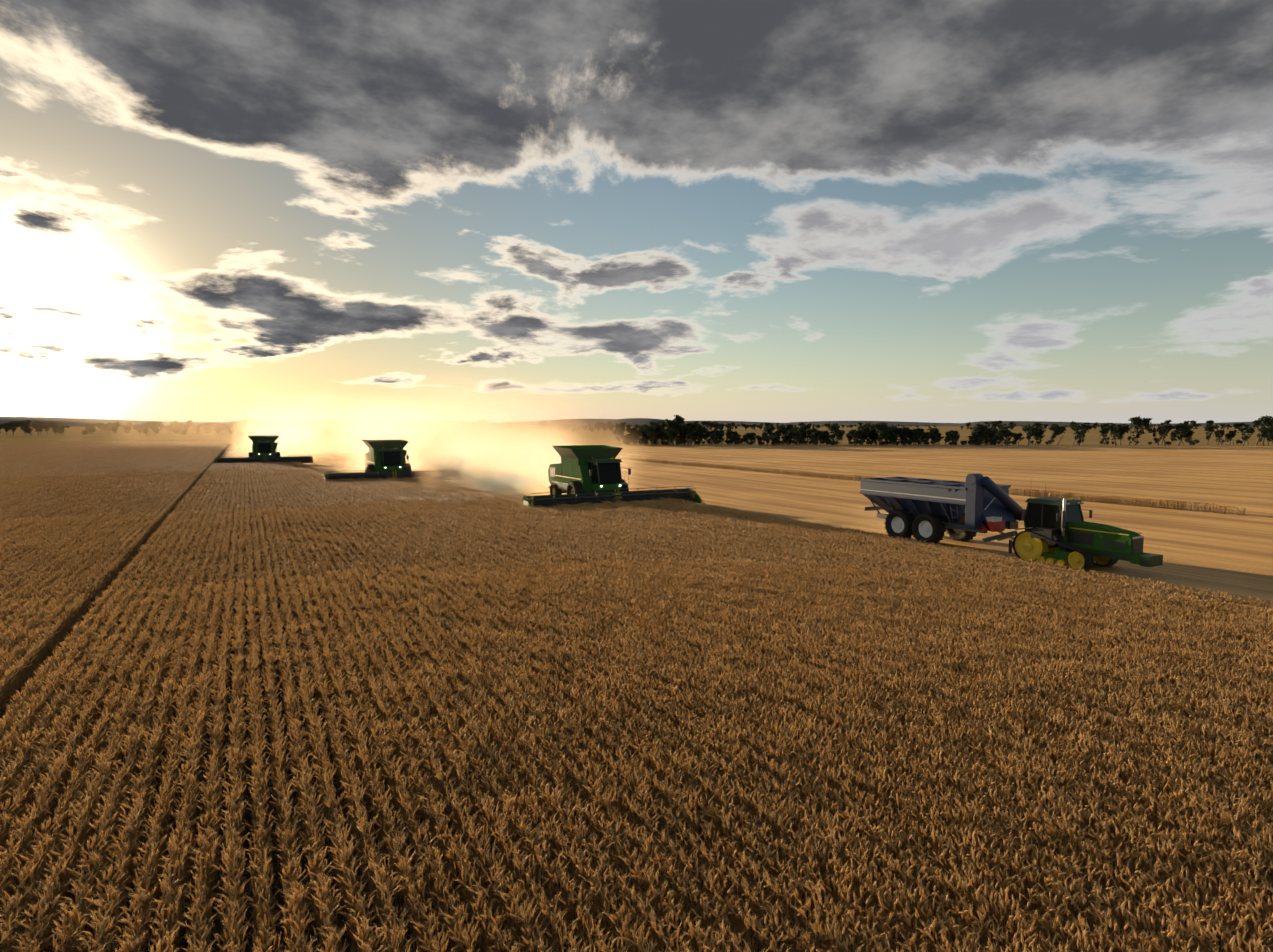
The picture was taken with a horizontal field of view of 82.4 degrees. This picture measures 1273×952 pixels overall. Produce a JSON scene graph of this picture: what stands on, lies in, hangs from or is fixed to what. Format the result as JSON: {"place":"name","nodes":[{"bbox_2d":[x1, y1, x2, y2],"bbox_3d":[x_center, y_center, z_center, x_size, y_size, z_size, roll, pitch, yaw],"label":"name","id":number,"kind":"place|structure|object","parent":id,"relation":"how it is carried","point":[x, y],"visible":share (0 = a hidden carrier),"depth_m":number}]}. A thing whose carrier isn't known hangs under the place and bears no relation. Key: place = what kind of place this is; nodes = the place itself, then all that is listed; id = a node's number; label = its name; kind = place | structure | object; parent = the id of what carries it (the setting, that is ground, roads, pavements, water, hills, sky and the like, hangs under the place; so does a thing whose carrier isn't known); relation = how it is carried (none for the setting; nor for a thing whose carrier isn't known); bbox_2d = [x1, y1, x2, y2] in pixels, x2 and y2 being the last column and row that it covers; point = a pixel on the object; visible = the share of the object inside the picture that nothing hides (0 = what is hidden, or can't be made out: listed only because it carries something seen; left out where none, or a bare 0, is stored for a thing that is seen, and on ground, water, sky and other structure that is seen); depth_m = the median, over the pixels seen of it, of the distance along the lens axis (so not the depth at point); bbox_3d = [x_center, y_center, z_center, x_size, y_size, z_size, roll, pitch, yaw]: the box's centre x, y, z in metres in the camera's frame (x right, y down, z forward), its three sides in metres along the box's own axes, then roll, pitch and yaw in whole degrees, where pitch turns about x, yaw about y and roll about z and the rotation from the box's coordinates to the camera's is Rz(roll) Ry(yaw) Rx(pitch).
{"place":"outdoors","nodes":[
{"label":"outdoors","id":0,"kind":"place"},
{"bbox_2d":[0,417,365,426],"bbox_3d":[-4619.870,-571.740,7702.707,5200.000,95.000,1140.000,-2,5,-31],"label":"hill","id":1,"kind":"structure","parent":0,"point":[58,421],"depth_m":6988.11},
{"bbox_2d":[191,420,473,426],"bbox_3d":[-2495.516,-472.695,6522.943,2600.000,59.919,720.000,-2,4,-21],"label":"hill","id":2,"kind":"structure","parent":0,"point":[340,425],"depth_m":6263.73},
{"bbox_2d":[473,419,614,425],"bbox_3d":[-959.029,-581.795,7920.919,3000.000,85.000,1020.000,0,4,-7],"label":"hill","id":3,"kind":"structure","parent":0,"point":[575,420],"depth_m":7846.34},
{"bbox_2d":[540,418,704,426],"bbox_3d":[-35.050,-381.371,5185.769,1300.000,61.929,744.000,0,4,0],"label":"hill","id":4,"kind":"structure","parent":0,"point":[632,422],"depth_m":5068.24},
{"bbox_2d":[0,444,1272,951],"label":"crop soil","id":5,"kind":"structure","parent":0,"point":[338,922],"depth_m":11.56},
{"bbox_2d":[0,426,1272,445],"bbox_3d":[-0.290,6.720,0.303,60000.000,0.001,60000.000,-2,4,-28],"label":"trees","id":6,"kind":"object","parent":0,"point":[1093,437],"depth_m":418.11},
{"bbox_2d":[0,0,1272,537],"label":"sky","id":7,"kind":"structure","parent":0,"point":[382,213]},
{"bbox_2d":[221,444,1272,613],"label":"stubble field","id":8,"kind":"structure","parent":0,"point":[1229,553],"depth_m":84.89},
{"bbox_2d":[214,435,313,465],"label":"combine","id":9,"kind":"object","parent":8,"relation":"on","point":[264,448],"visible":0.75,"depth_m":126.19},
{"bbox_2d":[324,440,462,482],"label":"combine","id":10,"kind":"object","parent":8,"relation":"on","point":[388,460],"visible":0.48,"depth_m":86.34},
{"bbox_2d":[522,445,706,511],"bbox_3d":[-3.997,-0.075,62.801,15.082,5.013,13.850,-2,4,-28],"label":"combine","id":11,"kind":"object","parent":8,"relation":"on","point":[579,474],"visible":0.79,"depth_m":60.17},
{"bbox_2d":[859,473,1025,552],"bbox_3d":[17.753,1.745,42.146,3.689,4.242,9.725,-2,4,-28],"label":"grain cart","id":12,"kind":"object","parent":8,"relation":"on","point":[930,511],"visible":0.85,"depth_m":40.74},
{"bbox_2d":[1009,487,1162,569],"bbox_3d":[21.308,2.274,35.071,2.852,4.106,6.928,-2,4,-28],"label":"tractor","id":13,"kind":"object","parent":8,"relation":"on","point":[1060,530],"visible":0.98,"depth_m":34.81},
{"bbox_2d":[685,421,871,425],"bbox_3d":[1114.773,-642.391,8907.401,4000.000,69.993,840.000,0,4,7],"label":"hill","id":14,"kind":"structure","parent":0,"point":[759,423],"depth_m":8740.24},
{"bbox_2d":[790,421,958,425],"bbox_3d":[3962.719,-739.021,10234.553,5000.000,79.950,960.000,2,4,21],"label":"hill","id":15,"kind":"structure","parent":0,"point":[893,423],"depth_m":10228.80},
{"bbox_2d":[937,421,1268,426],"bbox_3d":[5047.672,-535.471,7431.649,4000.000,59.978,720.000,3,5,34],"label":"hill","id":16,"kind":"structure","parent":0,"point":[1019,423],"depth_m":7732.72}
]}

